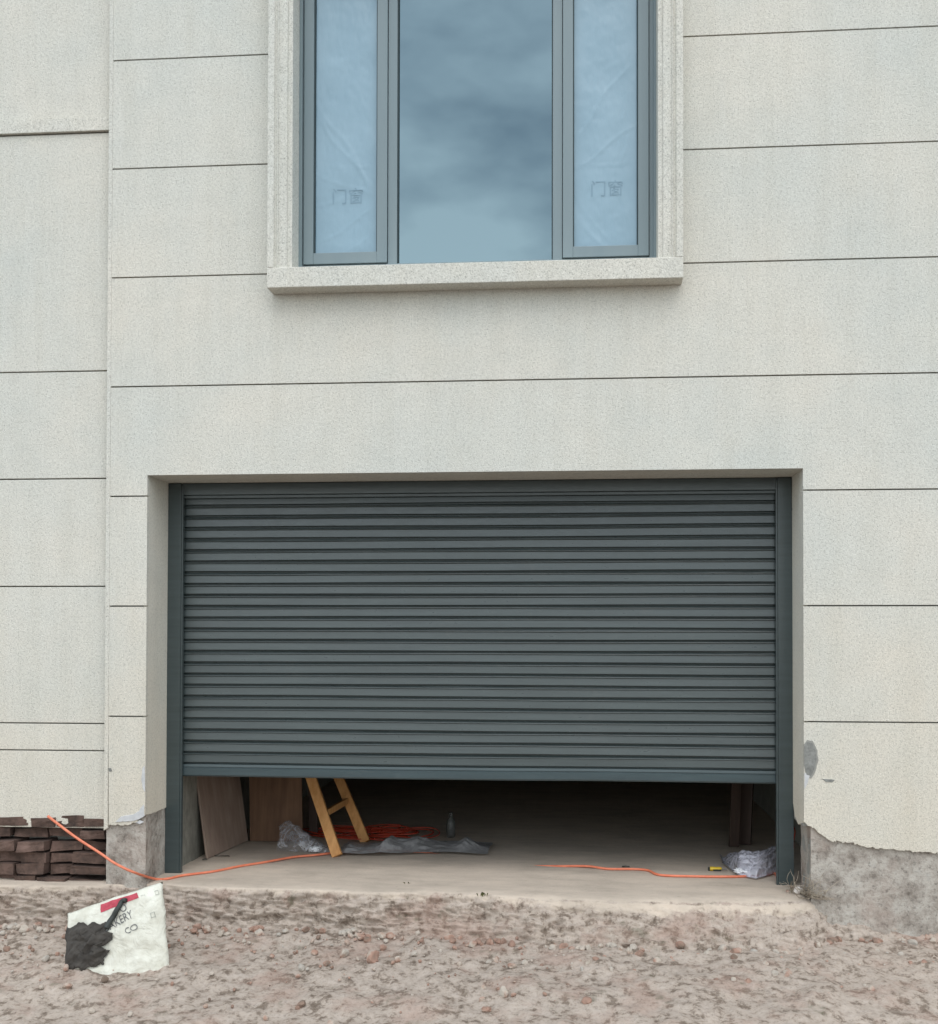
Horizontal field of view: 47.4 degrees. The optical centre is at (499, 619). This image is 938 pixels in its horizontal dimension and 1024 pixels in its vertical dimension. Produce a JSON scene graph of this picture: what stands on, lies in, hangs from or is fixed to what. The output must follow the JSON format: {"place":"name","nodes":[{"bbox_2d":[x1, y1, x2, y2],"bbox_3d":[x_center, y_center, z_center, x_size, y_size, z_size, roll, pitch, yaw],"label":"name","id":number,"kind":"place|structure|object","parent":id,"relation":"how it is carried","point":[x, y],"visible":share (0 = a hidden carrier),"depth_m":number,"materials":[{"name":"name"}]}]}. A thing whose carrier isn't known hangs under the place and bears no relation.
{"place":"outdoors","nodes":[
{"label":"outdoors","id":0,"kind":"place"},
{"bbox_2d":[0,861,937,1023],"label":"threshold ground","id":1,"kind":"structure","parent":0,"point":[535,910],"depth_m":5.99,"materials":[{"name":"concrete"}]},
{"bbox_2d":[67,882,168,974],"bbox_3d":[-2.103,1.765,5.894,0.613,0.585,0.215,0,-1,-5],"label":"cement sack","id":2,"kind":"object","parent":1,"relation":"on","point":[137,943],"visible":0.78,"depth_m":5.89,"materials":[{"name":"paper"}]},
{"bbox_2d":[65,922,112,970],"bbox_3d":[-2.267,1.799,5.852,0.280,0.262,0.116,0,-1,5],"label":"black plastic","id":3,"kind":"object","parent":2,"relation":"on","point":[85,943],"visible":1,"depth_m":5.84,"materials":[{"name":"plastic"}]},
{"bbox_2d":[104,898,127,928],"bbox_3d":[-2.128,1.629,5.910,0.127,0.162,0.040,1,-1,-34],"label":"black strap","id":4,"kind":"object","parent":2,"relation":"on","point":[110,920],"visible":1,"depth_m":5.90,"materials":[{"name":"grey fabric"}]},
{"bbox_2d":[0,921,937,1023],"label":"rubble","id":5,"kind":"object","parent":1,"relation":"on","point":[372,956],"visible":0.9,"depth_m":6.03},
{"bbox_2d":[720,846,775,878],"bbox_3d":[1.671,1.581,7.119,0.350,0.144,0.756,0,-1,5],"label":"plastic bag","id":6,"kind":"object","parent":1,"relation":"on","point":[755,864],"visible":0.99,"depth_m":6.90,"materials":[{"name":"grey"}]},
{"bbox_2d":[793,886,802,893],"bbox_3d":[1.792,1.625,6.393,0.073,0.046,0.040,1,-1,-34],"label":"white stone","id":7,"kind":"object","parent":1,"relation":"on","point":[796,891],"visible":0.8,"depth_m":6.38,"materials":[{"name":"white stone"}]},
{"bbox_2d":[779,869,838,899],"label":"dry weeds","id":8,"kind":"object","parent":1,"relation":"on","point":[806,894],"visible":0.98,"depth_m":6.27,"materials":[{"name":"beige plant"}]},
{"bbox_2d":[193,778,800,872],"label":"garage floor","id":9,"kind":"structure","parent":0,"point":[645,825],"depth_m":8.80,"materials":[{"name":"concrete"}]},
{"bbox_2d":[197,776,247,858],"bbox_3d":[-2.088,0.794,7.749,0.283,1.730,0.700,0,-1,11],"label":"plywood sheet","id":10,"kind":"object","parent":9,"relation":"on","point":[222,813],"visible":0.45,"depth_m":7.66,"materials":[{"name":"brown wood"}]},
{"bbox_2d":[249,777,302,841],"bbox_3d":[-1.698,0.913,8.059,0.464,1.501,0.120,0,-1,5],"label":"plywood sheet","id":11,"kind":"object","parent":9,"relation":"on","point":[275,802],"visible":0.24,"depth_m":8.01,"materials":[{"name":"brown wood"}]},
{"bbox_2d":[277,820,326,852],"bbox_3d":[-1.398,1.559,7.689,0.556,0.198,0.249,0,-1,24],"label":"plastic bag","id":12,"kind":"object","parent":9,"relation":"on","point":[315,848],"visible":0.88,"depth_m":7.64,"materials":[{"name":"grey plastic"}]},
{"bbox_2d":[308,787,317,835],"bbox_3d":[-1.468,0.868,8.297,0.070,1.602,0.200,1,-1,-29],"label":"plank","id":13,"kind":"object","parent":9,"relation":"on","point":[313,820],"visible":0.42,"depth_m":8.22,"materials":[{"name":"brown wood"}]},
{"bbox_2d":[306,778,369,856],"bbox_3d":[-1.524,0.761,8.205,0.510,1.847,1.672,1,-1,-43],"label":"wooden ladder","id":14,"kind":"object","parent":9,"relation":"on","point":[324,812],"visible":0.16,"depth_m":7.67,"materials":[{"name":"brown wood"}]},
{"bbox_2d":[303,824,439,840],"bbox_3d":[-1.054,1.644,8.266,1.190,0.055,0.650,0,-1,5],"label":"cable coil","id":15,"kind":"object","parent":9,"relation":"on","point":[399,831],"visible":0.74,"depth_m":8.23,"materials":[{"name":"orange"}]},
{"bbox_2d":[47,815,775,879],"bbox_3d":[-0.522,1.444,7.124,4.582,0.463,1.074,0,-1,-4],"label":"extension cord","id":16,"kind":"object","parent":9,"relation":"on","point":[298,856],"visible":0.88,"depth_m":6.84,"materials":[{"name":"orange plastic"}]},
{"bbox_2d":[340,836,492,853],"bbox_3d":[-0.607,1.600,7.704,1.120,0.090,0.490,0,-1,-2],"label":"plastic sheeting","id":17,"kind":"object","parent":9,"relation":"on","point":[391,844],"visible":1,"depth_m":7.60,"materials":[{"name":"grey plastic"}]},
{"bbox_2d":[446,812,454,837],"bbox_3d":[-0.374,1.573,8.171,0.068,0.186,0.068,0,-1,5],"label":"plastic bottle","id":18,"kind":"object","parent":9,"relation":"on","point":[450,828],"visible":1,"depth_m":8.14,"materials":[{"name":"grey plastic"}]},
{"bbox_2d":[708,867,726,870],"bbox_3d":[1.433,1.639,7.011,0.128,0.026,0.039,0,-1,5],"label":"utility knife","id":19,"kind":"object","parent":9,"relation":"on","point":[714,868],"visible":1,"depth_m":7.00,"materials":[{"name":"yellow plastic"}]},
{"bbox_2d":[728,783,740,846],"bbox_3d":[1.753,0.915,7.853,0.160,1.501,0.060,1,-1,-31],"label":"plank","id":20,"kind":"object","parent":9,"relation":"on","point":[734,819],"visible":0.45,"depth_m":7.82,"materials":[{"name":"brown wood"}]},
{"bbox_2d":[739,783,753,844],"bbox_3d":[1.855,0.917,7.932,0.132,1.501,0.103,0,-1,27],"label":"plank","id":21,"kind":"object","parent":9,"relation":"on","point":[746,814],"visible":0.36,"depth_m":7.89,"materials":[{"name":"brown wood"}]},
{"label":"ground","id":22,"kind":"structure","parent":0,"visible":0},
{"bbox_2d":[0,0,109,881],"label":"adjoining wall","id":23,"kind":"structure","parent":22,"relation":"on","point":[54,112],"depth_m":6.74,"materials":[{"name":"paint"}]},
{"bbox_2d":[104,0,937,936],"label":"house","id":24,"kind":"structure","parent":22,"relation":"on","point":[528,390],"depth_m":6.60,"materials":[{"name":"paint"}]},
{"bbox_2d":[298,0,655,266],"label":"window","id":25,"kind":"structure","parent":24,"relation":"in","point":[431,131],"depth_m":6.61,"materials":[{"name":"glass"}]}
]}

